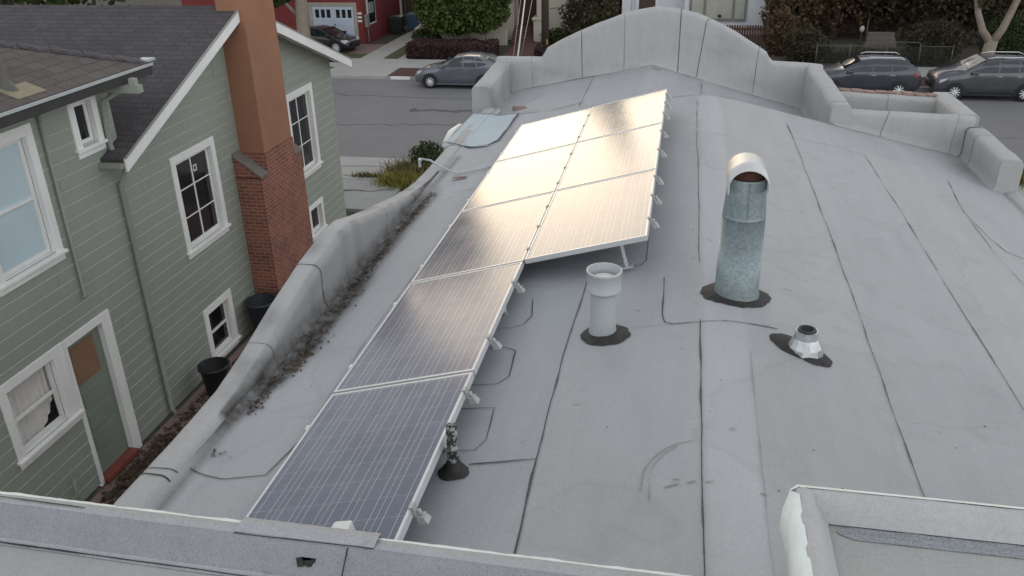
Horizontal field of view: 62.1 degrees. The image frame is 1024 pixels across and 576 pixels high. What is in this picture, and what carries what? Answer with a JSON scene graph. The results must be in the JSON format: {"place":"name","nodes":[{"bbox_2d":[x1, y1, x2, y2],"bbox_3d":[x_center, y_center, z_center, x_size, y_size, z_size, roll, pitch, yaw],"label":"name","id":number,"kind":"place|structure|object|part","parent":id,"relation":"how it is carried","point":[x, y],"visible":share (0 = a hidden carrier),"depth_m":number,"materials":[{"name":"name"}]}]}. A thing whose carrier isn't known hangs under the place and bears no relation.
{"place":"outdoors","nodes":[
{"label":"outdoors","id":0,"kind":"place"},
{"bbox_2d":[90,333,253,504],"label":"alley path","id":1,"kind":"structure","parent":0,"point":[176,416],"depth_m":15.49,"materials":[{"name":"brown soil"}]},
{"bbox_2d":[85,408,196,504],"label":"alley leaf litter","id":2,"kind":"object","parent":1,"relation":"on","point":[147,459],"visible":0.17,"depth_m":14.37,"materials":[{"name":"brown plant"}]},
{"bbox_2d":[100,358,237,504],"bbox_3d":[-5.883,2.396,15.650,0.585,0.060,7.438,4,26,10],"label":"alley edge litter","id":3,"kind":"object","parent":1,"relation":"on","point":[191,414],"visible":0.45,"depth_m":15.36,"materials":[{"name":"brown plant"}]},
{"bbox_2d":[197,357,229,396],"bbox_3d":[-5.700,1.735,16.382,0.605,0.605,0.605,4,26,10],"label":"tub","id":4,"kind":"object","parent":1,"relation":"on","point":[214,371],"visible":0.92,"depth_m":16.24,"materials":[{"name":"black plastic"}]},
{"bbox_2d":[245,293,275,331],"bbox_3d":[-5.365,0.640,18.372,0.672,0.855,0.672,4,26,10],"label":"tub","id":5,"kind":"object","parent":1,"relation":"on","point":[258,305],"visible":0.63,"depth_m":18.21,"materials":[{"name":"plastic"}]},
{"bbox_2d":[181,0,399,43],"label":"red house","id":6,"kind":"structure","parent":0,"point":[366,21],"depth_m":51.84,"materials":[{"name":"paint"}]},
{"bbox_2d":[312,7,354,35],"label":"garage door","id":7,"kind":"structure","parent":6,"relation":"in","point":[341,18],"depth_m":51.58,"materials":[{"name":"paint"}]},
{"bbox_2d":[366,0,375,24],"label":"window","id":8,"kind":"structure","parent":6,"relation":"in","point":[372,16],"depth_m":52.73,"materials":[{"name":"white glass"}]},
{"bbox_2d":[342,53,366,57],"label":"lawn","id":9,"kind":"structure","parent":0,"point":[355,55],"depth_m":48.46,"materials":[{"name":"green plant"}]},
{"bbox_2d":[340,44,385,53],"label":"driveway","id":10,"kind":"structure","parent":0,"point":[366,48],"depth_m":50.20,"materials":[{"name":"red brick"}]},
{"bbox_2d":[310,25,360,51],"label":"compact car","id":11,"kind":"object","parent":10,"relation":"on","point":[335,38],"visible":0.66,"depth_m":49.15,"materials":[{"name":"black paint"}]},
{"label":"window","id":12,"kind":"part","parent":11,"relation":"part of","materials":[{"name":"black glass"}]},
{"bbox_2d":[330,67,398,77],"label":"driveway","id":13,"kind":"structure","parent":0,"point":[366,72],"depth_m":43.92,"materials":[{"name":"concrete"}]},
{"bbox_2d":[362,30,414,58],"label":"walkway","id":14,"kind":"structure","parent":0,"point":[386,50],"depth_m":50.42,"materials":[{"name":"concrete"}]},
{"bbox_2d":[415,0,585,45],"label":"cream house","id":15,"kind":"structure","parent":0,"point":[505,32],"depth_m":51.51,"materials":[{"name":"paint"}]},
{"bbox_2d":[519,0,536,24],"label":"door","id":16,"kind":"structure","parent":15,"relation":"in","point":[533,11],"depth_m":52.53,"materials":[{"name":"wood"}]},
{"bbox_2d":[9,0,1023,501],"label":"ground","id":17,"kind":"structure","parent":0,"point":[845,40],"depth_m":49.22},
{"bbox_2d":[0,0,141,4],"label":"backyard tree","id":18,"kind":"object","parent":17,"relation":"on","point":[42,2],"visible":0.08,"depth_m":32.30,"materials":[{"name":"green plant"}]},
{"bbox_2d":[0,0,351,500],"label":"green house","id":19,"kind":"structure","parent":17,"relation":"on","point":[180,165],"depth_m":14.80,"materials":[{"name":"green wood"}]},
{"bbox_2d":[0,123,68,296],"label":"window","id":20,"kind":"structure","parent":19,"relation":"in","point":[24,242],"depth_m":11.96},
{"bbox_2d":[0,342,84,469],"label":"window","id":21,"kind":"structure","parent":19,"relation":"in","point":[30,402],"depth_m":12.57,"materials":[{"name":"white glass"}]},
{"bbox_2d":[66,95,107,159],"bbox_3d":[-6.564,-2.518,13.026,0.200,0.947,0.739,4,26,10],"label":"window","id":22,"kind":"structure","parent":19,"relation":"in","point":[77,112],"depth_m":13.11,"materials":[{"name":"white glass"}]},
{"bbox_2d":[67,326,128,472],"bbox_3d":[-6.745,1.838,13.830,0.048,2.420,0.800,4,26,10],"label":"door","id":23,"kind":"structure","parent":19,"relation":"in","point":[89,364],"depth_m":13.83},
{"bbox_2d":[169,136,231,259],"bbox_3d":[-6.006,-1.747,16.319,0.200,1.977,1.619,4,26,10],"label":"window","id":24,"kind":"structure","parent":19,"relation":"in","point":[191,170],"depth_m":16.40,"materials":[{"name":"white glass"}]},
{"bbox_2d":[202,288,241,356],"bbox_3d":[-5.973,0.799,17.392,0.200,1.257,1.159,4,26,10],"label":"window","id":25,"kind":"structure","parent":19,"relation":"in","point":[219,334],"depth_m":17.50,"materials":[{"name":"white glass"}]},
{"bbox_2d":[286,82,322,178],"bbox_3d":[-5.086,-3.752,20.605,0.200,2.147,1.599,4,26,10],"label":"window","id":26,"kind":"structure","parent":19,"relation":"in","point":[297,101],"depth_m":20.84,"materials":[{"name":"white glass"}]},
{"bbox_2d":[309,196,327,241],"bbox_3d":[-5.012,-1.758,21.708,0.200,0.916,0.979,4,26,10],"label":"window","id":27,"kind":"structure","parent":19,"relation":"in","point":[314,210],"depth_m":21.84,"materials":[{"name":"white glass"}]},
{"bbox_2d":[273,0,310,37],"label":"street tree","id":28,"kind":"object","parent":17,"relation":"on","point":[300,11],"visible":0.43,"depth_m":46.94,"materials":[{"name":"beige plant"}]},
{"bbox_2d":[331,77,385,79],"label":"kerb","id":29,"kind":"structure","parent":17,"relation":"on","point":[356,78],"depth_m":42.98,"materials":[{"name":"concrete"}]},
{"bbox_2d":[342,179,400,211],"bbox_3d":[-5.846,-2.857,26.962,4.400,0.390,2.690,4,26,10],"label":"sidewalk crossing","id":30,"kind":"object","parent":17,"relation":"on","point":[359,200],"visible":0.07,"depth_m":26.63,"materials":[{"name":"concrete"}]},
{"bbox_2d":[383,46,405,58],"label":"lawn strip","id":31,"kind":"object","parent":17,"relation":"on","point":[399,53],"visible":0.14,"depth_m":48.46,"materials":[{"name":"green plant"}]},
{"bbox_2d":[388,15,405,32],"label":"wheelie bin","id":32,"kind":"object","parent":17,"relation":"on","point":[396,23],"visible":1,"depth_m":55.34,"materials":[{"name":"green plastic"}]},
{"bbox_2d":[401,0,416,25],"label":"board fence","id":33,"kind":"object","parent":17,"relation":"on","point":[406,4],"visible":0.18,"depth_m":58.12,"materials":[{"name":"wood"}]},
{"bbox_2d":[406,12,418,29],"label":"wheelie bin","id":34,"kind":"object","parent":17,"relation":"on","point":[412,22],"visible":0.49,"depth_m":56.30,"materials":[{"name":"blue plastic"}]},
{"bbox_2d":[408,140,443,169],"bbox_3d":[-2.840,-4.393,28.673,1.401,1.286,1.307,4,26,10],"label":"round shrub","id":35,"kind":"object","parent":17,"relation":"on","point":[433,152],"visible":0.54,"depth_m":28.44,"materials":[{"name":"green plant"}]},
{"bbox_2d":[411,28,442,38],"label":"shrub","id":36,"kind":"object","parent":17,"relation":"on","point":[424,33],"visible":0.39,"depth_m":49.77,"materials":[{"name":"green plant"}]},
{"bbox_2d":[405,37,499,59],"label":"hedge","id":37,"kind":"object","parent":17,"relation":"on","point":[430,48],"visible":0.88,"depth_m":46.81,"materials":[{"name":"purple plant"}]},
{"bbox_2d":[412,0,512,39],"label":"topiary tree","id":38,"kind":"object","parent":17,"relation":"on","point":[442,17],"visible":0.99,"depth_m":47.59,"materials":[{"name":"green plant"}]},
{"bbox_2d":[0,6,1023,575],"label":"flat roofed house","id":39,"kind":"structure","parent":17,"relation":"on","point":[686,428],"depth_m":5.41,"materials":[{"name":"concrete"}]},
{"bbox_2d":[212,191,436,456],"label":"roof leaf litter","id":40,"kind":"object","parent":39,"relation":"on","point":[299,357],"visible":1,"depth_m":6.39,"materials":[{"name":"brown plant"}]},
{"bbox_2d":[246,372,479,540],"bbox_3d":[-0.797,1.027,4.568,1.041,0.222,1.645,-11,23,17],"label":"solar panel","id":41,"kind":"object","parent":39,"relation":"on","point":[365,460],"visible":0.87,"depth_m":4.57,"materials":[{"name":"glass"}]},
{"bbox_2d":[332,520,354,529],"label":"white block","id":42,"kind":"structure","parent":41,"relation":"on","point":[344,524],"depth_m":3.90,"materials":[{"name":"plastic"}]},
{"bbox_2d":[333,262,524,393],"bbox_3d":[-0.479,0.315,6.045,1.041,0.222,1.645,-11,23,17],"label":"solar panel","id":43,"kind":"object","parent":39,"relation":"on","point":[438,327],"visible":0.98,"depth_m":5.87,"materials":[{"name":"glass"}]},
{"bbox_2d":[437,422,468,480],"bbox_3d":[-0.317,0.860,4.502,0.165,0.310,0.159,-7,26,-12],"label":"plumbing stack","id":44,"kind":"object","parent":39,"relation":"on","point":[454,467],"visible":1,"depth_m":4.50,"materials":[{"name":"paint"}]},
{"bbox_2d":[418,158,492,174],"bbox_3d":[-0.626,-1.397,9.879,1.079,0.123,0.325,5,26,14],"label":"roof conduit","id":45,"kind":"object","parent":39,"relation":"attached to","point":[438,165],"visible":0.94,"depth_m":9.82,"materials":[{"name":"metal"}]},
{"bbox_2d":[411,192,553,282],"bbox_3d":[-0.189,-0.389,7.532,0.979,0.218,1.645,-11,23,17],"label":"solar panel","id":46,"kind":"object","parent":39,"relation":"on","point":[491,236],"visible":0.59,"depth_m":7.38,"materials":[{"name":"glass"}]},
{"bbox_2d":[461,143,575,211],"bbox_3d":[0.106,-1.177,8.977,0.979,0.046,1.645,-11,23,17],"label":"solar panel","id":47,"kind":"object","parent":39,"relation":"on","point":[524,176],"visible":0.83,"depth_m":8.88,"materials":[{"name":"glass"}]},
{"bbox_2d":[512,106,525,110],"bbox_3d":[0.111,-2.728,12.904,0.200,0.055,0.090,4,26,10],"label":"loose brick","id":48,"kind":"object","parent":39,"relation":"on","point":[514,108],"visible":0.88,"depth_m":12.87,"materials":[{"name":"ceramic"}]},
{"bbox_2d":[496,108,591,161],"bbox_3d":[0.424,-1.889,10.453,0.979,0.046,1.645,-11,23,17],"label":"solar panel","id":49,"kind":"object","parent":39,"relation":"on","point":[547,134],"visible":0.84,"depth_m":10.37,"materials":[{"name":"glass"}]},
{"bbox_2d":[523,169,663,269],"bbox_3d":[0.764,-0.546,7.251,1.048,0.282,1.645,-11,23,17],"label":"solar panel","id":50,"kind":"object","parent":39,"relation":"attached to","point":[603,214],"visible":0.99,"depth_m":7.04,"materials":[{"name":"glass"}]},
{"bbox_2d":[580,262,630,345],"bbox_3d":[0.625,0.118,5.635,0.343,0.505,0.326,4,26,10],"label":"flue pipe","id":51,"kind":"object","parent":39,"relation":"on","point":[603,288],"visible":1,"depth_m":5.61,"materials":[{"name":"paint"}]},
{"bbox_2d":[555,123,668,190],"bbox_3d":[1.084,-1.253,8.729,1.048,0.292,1.645,-11,23,17],"label":"solar panel","id":52,"kind":"object","parent":39,"relation":"on","point":[628,152],"visible":0.94,"depth_m":8.59,"materials":[{"name":"glass"}]},
{"bbox_2d":[577,89,672,141],"bbox_3d":[1.402,-1.965,10.206,1.048,0.292,1.645,-11,23,17],"label":"solar panel","id":53,"kind":"object","parent":39,"relation":"on","point":[644,110],"visible":0.96,"depth_m":10.09,"materials":[{"name":"glass"}]},
{"bbox_2d":[700,152,771,307],"bbox_3d":[1.598,-0.385,5.900,0.508,1.014,0.448,4,26,10],"label":"galvanised vent","id":54,"kind":"object","parent":39,"relation":"on","point":[739,259],"visible":1,"depth_m":5.80,"materials":[{"name":"metal"}]},
{"bbox_2d":[769,325,832,366],"bbox_3d":[1.867,0.344,5.466,0.426,0.201,0.255,17,31,34],"label":"pipe boot","id":55,"kind":"object","parent":39,"relation":"on","point":[803,343],"visible":1,"depth_m":5.39,"materials":[{"name":"metal"}]},
{"bbox_2d":[533,43,552,56],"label":"hedge","id":56,"kind":"object","parent":17,"relation":"on","point":[539,49],"visible":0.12,"depth_m":45.77,"materials":[{"name":"purple plant"}]},
{"bbox_2d":[541,0,548,44],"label":"utility pole","id":57,"kind":"object","parent":17,"relation":"on","point":[544,22],"visible":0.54,"depth_m":46.59,"materials":[{"name":"brown wood"}]},
{"bbox_2d":[513,0,520,55],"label":"service cable","id":58,"kind":"object","parent":57,"relation":"attached to","point":[516,29],"visible":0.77,"depth_m":17.26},
{"bbox_2d":[517,0,525,55],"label":"service cable","id":59,"kind":"object","parent":57,"relation":"attached to","point":[521,29],"visible":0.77,"depth_m":17.02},
{"bbox_2d":[521,2,531,54],"bbox_3d":[0.988,-11.942,29.229,0.014,2.062,33.573,0,26,3],"label":"service cable","id":60,"kind":"object","parent":57,"relation":"attached to","point":[526,28],"visible":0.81,"depth_m":17.65,"materials":[{"name":"metal"}]},
{"bbox_2d":[540,27,570,43],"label":"flower shrub","id":61,"kind":"object","parent":17,"relation":"on","point":[555,34],"visible":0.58,"depth_m":50.29,"materials":[{"name":"green plant"}]},
{"bbox_2d":[558,0,621,37],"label":"ivy bush","id":62,"kind":"object","parent":17,"relation":"on","point":[577,10],"visible":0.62,"depth_m":49.20,"materials":[{"name":"green plant"}]},
{"bbox_2d":[389,68,928,86],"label":"planting strip","id":63,"kind":"object","parent":17,"relation":"on","point":[407,72],"visible":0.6,"depth_m":43.38,"materials":[{"name":"soil"}]},
{"bbox_2d":[386,76,932,90],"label":"kerb","id":64,"kind":"structure","parent":17,"relation":"on","point":[919,88],"depth_m":38.14,"materials":[{"name":"concrete"}]},
{"bbox_2d":[391,76,409,79],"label":"kerb","id":65,"kind":"structure","parent":64,"relation":"on","point":[399,78],"depth_m":42.51,"materials":[{"name":"grey concrete"}]},
{"bbox_2d":[725,25,780,43],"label":"picket fence","id":66,"kind":"object","parent":17,"relation":"on","point":[749,29],"visible":0.34,"depth_m":49.18,"materials":[{"name":"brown wood"}]},
{"bbox_2d":[761,6,799,55],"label":"bush","id":67,"kind":"object","parent":17,"relation":"on","point":[771,34],"visible":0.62,"depth_m":45.83,"materials":[{"name":"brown plant"}]},
{"bbox_2d":[759,0,825,41],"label":"brown tree","id":68,"kind":"object","parent":17,"relation":"on","point":[800,8],"visible":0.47,"depth_m":48.52,"materials":[{"name":"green plant"}]},
{"bbox_2d":[780,23,832,62],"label":"bush","id":69,"kind":"object","parent":17,"relation":"on","point":[796,45],"visible":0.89,"depth_m":44.07,"materials":[{"name":"green plant"}]},
{"bbox_2d":[798,0,880,38],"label":"shade tree","id":70,"kind":"object","parent":17,"relation":"on","point":[837,14],"visible":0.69,"depth_m":49.67,"materials":[{"name":"green plant"}]},
{"bbox_2d":[859,26,864,46],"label":"garden lamp","id":71,"kind":"object","parent":17,"relation":"on","point":[862,28],"visible":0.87,"depth_m":44.36,"materials":[{"name":"white plastic"}]},
{"bbox_2d":[814,46,938,63],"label":"hedge","id":72,"kind":"object","parent":17,"relation":"on","point":[823,53],"visible":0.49,"depth_m":43.76,"materials":[{"name":"green plant"}]},
{"bbox_2d":[863,15,896,47],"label":"front steps","id":73,"kind":"structure","parent":17,"relation":"on","point":[881,39],"depth_m":47.86,"materials":[{"name":"concrete"}]},
{"bbox_2d":[815,42,953,66],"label":"chain link fence","id":74,"kind":"object","parent":17,"relation":"on","point":[917,60],"visible":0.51,"depth_m":42.41,"materials":[{"name":"metal"}]},
{"bbox_2d":[847,0,941,38],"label":"shade tree","id":75,"kind":"object","parent":17,"relation":"on","point":[892,8],"visible":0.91,"depth_m":49.18,"materials":[{"name":"green plant"}]},
{"bbox_2d":[899,18,973,65],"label":"bush","id":76,"kind":"object","parent":17,"relation":"on","point":[929,31],"visible":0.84,"depth_m":42.69,"materials":[{"name":"green plant"}]},
{"bbox_2d":[919,0,1022,45],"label":"shade tree","id":77,"kind":"object","parent":17,"relation":"on","point":[962,12],"visible":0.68,"depth_m":47.04,"materials":[{"name":"green plant"}]},
{"bbox_2d":[974,0,1020,54],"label":"forked tree","id":78,"kind":"object","parent":17,"relation":"on","point":[990,42],"visible":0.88,"depth_m":38.95,"materials":[{"name":"brown plant"}]},
{"bbox_2d":[976,10,1023,54],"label":"bush","id":79,"kind":"object","parent":17,"relation":"on","point":[1015,25],"visible":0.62,"depth_m":42.43,"materials":[{"name":"green plant"}]},
{"bbox_2d":[1005,0,1023,20],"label":"shade tree","id":80,"kind":"object","parent":17,"relation":"on","point":[1020,6],"visible":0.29,"depth_m":45.61,"materials":[{"name":"green plant"}]},
{"bbox_2d":[503,42,540,55],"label":"brick path","id":81,"kind":"structure","parent":0,"point":[528,49],"depth_m":48.85,"materials":[{"name":"red brick"}]},
{"bbox_2d":[587,0,621,22],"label":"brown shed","id":82,"kind":"structure","parent":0,"point":[619,11],"depth_m":55.46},
{"bbox_2d":[329,58,937,76],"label":"sidewalk","id":83,"kind":"structure","parent":0,"point":[393,63],"depth_m":45.83,"materials":[{"name":"concrete"}]},
{"bbox_2d":[331,79,1023,160],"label":"street","id":84,"kind":"structure","parent":0,"point":[1002,118],"depth_m":35.46,"materials":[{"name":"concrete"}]},
{"bbox_2d":[415,52,497,88],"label":"hatchback car","id":85,"kind":"object","parent":84,"relation":"on","point":[468,68],"visible":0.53,"depth_m":40.10,"materials":[{"name":"grey paint"}]},
{"bbox_3d":[-2.812,-10.623,39.997,0.990,0.446,0.255,4,26,10],"label":"window","id":86,"kind":"part","parent":85,"relation":"part of","materials":[{"name":"grey glass"}]},
{"bbox_3d":[-1.963,-10.580,39.834,0.620,0.430,0.256,4,26,10],"label":"window","id":87,"kind":"part","parent":85,"relation":"part of","materials":[{"name":"grey glass"}]},
{"bbox_3d":[-1.453,-10.554,39.737,0.580,0.383,0.245,4,26,10],"label":"window","id":88,"kind":"part","parent":85,"relation":"part of","materials":[{"name":"grey glass"}]},
{"bbox_2d":[338,93,1007,138],"bbox_3d":[6.324,-6.926,34.645,33.014,0.001,5.942,4,26,10],"label":"street crack","id":89,"kind":"object","parent":84,"relation":"on","point":[415,109],"visible":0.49,"depth_m":36.57,"materials":[{"name":"black asphalt"}]},
{"bbox_2d":[823,52,920,91],"bbox_3d":[15.511,-9.435,37.477,4.462,1.716,2.140,4,26,10],"label":"sport utility car","id":90,"kind":"object","parent":84,"relation":"on","point":[885,72],"visible":0.6,"depth_m":36.62,"materials":[{"name":"grey paint"}]},
{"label":"window","id":91,"kind":"part","parent":90,"relation":"part of","materials":[{"name":"grey glass"}]},
{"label":"window","id":92,"kind":"part","parent":90,"relation":"part of","materials":[{"name":"grey glass"}]},
{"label":"window","id":93,"kind":"part","parent":90,"relation":"part of","materials":[{"name":"grey glass"}]},
{"bbox_2d":[925,51,1023,101],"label":"sport utility car","id":94,"kind":"object","parent":84,"relation":"on","point":[989,75],"visible":0.95,"depth_m":35.84,"materials":[{"name":"grey paint"}]},
{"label":"window","id":95,"kind":"part","parent":94,"relation":"part of","materials":[{"name":"grey glass"}]},
{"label":"window","id":96,"kind":"part","parent":94,"relation":"part of","materials":[{"name":"grey glass"}]},
{"bbox_2d":[340,156,1023,197],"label":"sidewalk","id":97,"kind":"structure","parent":0,"point":[349,165],"depth_m":29.27,"materials":[{"name":"concrete"}]},
{"bbox_2d":[345,171,386,177],"bbox_3d":[-4.754,-3.768,28.182,1.618,0.240,0.534,0,26,3],"label":"grass clump","id":98,"kind":"object","parent":97,"relation":"on","point":[366,175],"visible":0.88,"depth_m":28.14,"materials":[{"name":"green plant"}]},
{"bbox_2d":[342,165,393,190],"bbox_3d":[-5.415,-3.687,28.193,3.892,0.001,2.757,4,26,10],"label":"sidewalk joint","id":99,"kind":"object","parent":97,"relation":"on","point":[364,190],"visible":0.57,"depth_m":26.95,"materials":[{"name":"grey concrete"}]},
{"bbox_2d":[368,167,423,189],"bbox_3d":[-3.618,-3.524,27.391,2.323,0.432,1.720,4,26,10],"label":"grass clump","id":100,"kind":"object","parent":97,"relation":"on","point":[402,180],"visible":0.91,"depth_m":27.27,"materials":[{"name":"green plant"}]},
{"bbox_2d":[376,154,432,174],"bbox_3d":[-3.331,-4.068,28.323,2.423,0.600,2.015,4,26,10],"label":"grass clump","id":101,"kind":"object","parent":97,"relation":"on","point":[410,167],"visible":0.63,"depth_m":28.19,"materials":[{"name":"green plant"}]},
{"bbox_2d":[1019,155,1023,188],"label":"grass clump","id":102,"kind":"object","parent":97,"relation":"on","point":[1022,179],"visible":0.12,"depth_m":26.05,"materials":[{"name":"green plant"}]},
{"bbox_2d":[622,0,770,34],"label":"white house","id":103,"kind":"structure","parent":0,"point":[735,12],"depth_m":52.33,"materials":[{"name":"white paint"}]},
{"bbox_2d":[639,0,654,8],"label":"door","id":104,"kind":"structure","parent":103,"relation":"in","point":[643,4],"depth_m":54.07,"materials":[{"name":"brown wood"}]},
{"bbox_2d":[689,0,747,20],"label":"garage door","id":105,"kind":"structure","parent":103,"relation":"in","point":[718,10],"depth_m":52.25,"materials":[{"name":"white wood"}]},
{"bbox_2d":[773,0,1021,32],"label":"brown house","id":106,"kind":"structure","parent":0,"point":[871,25],"depth_m":52.36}
]}

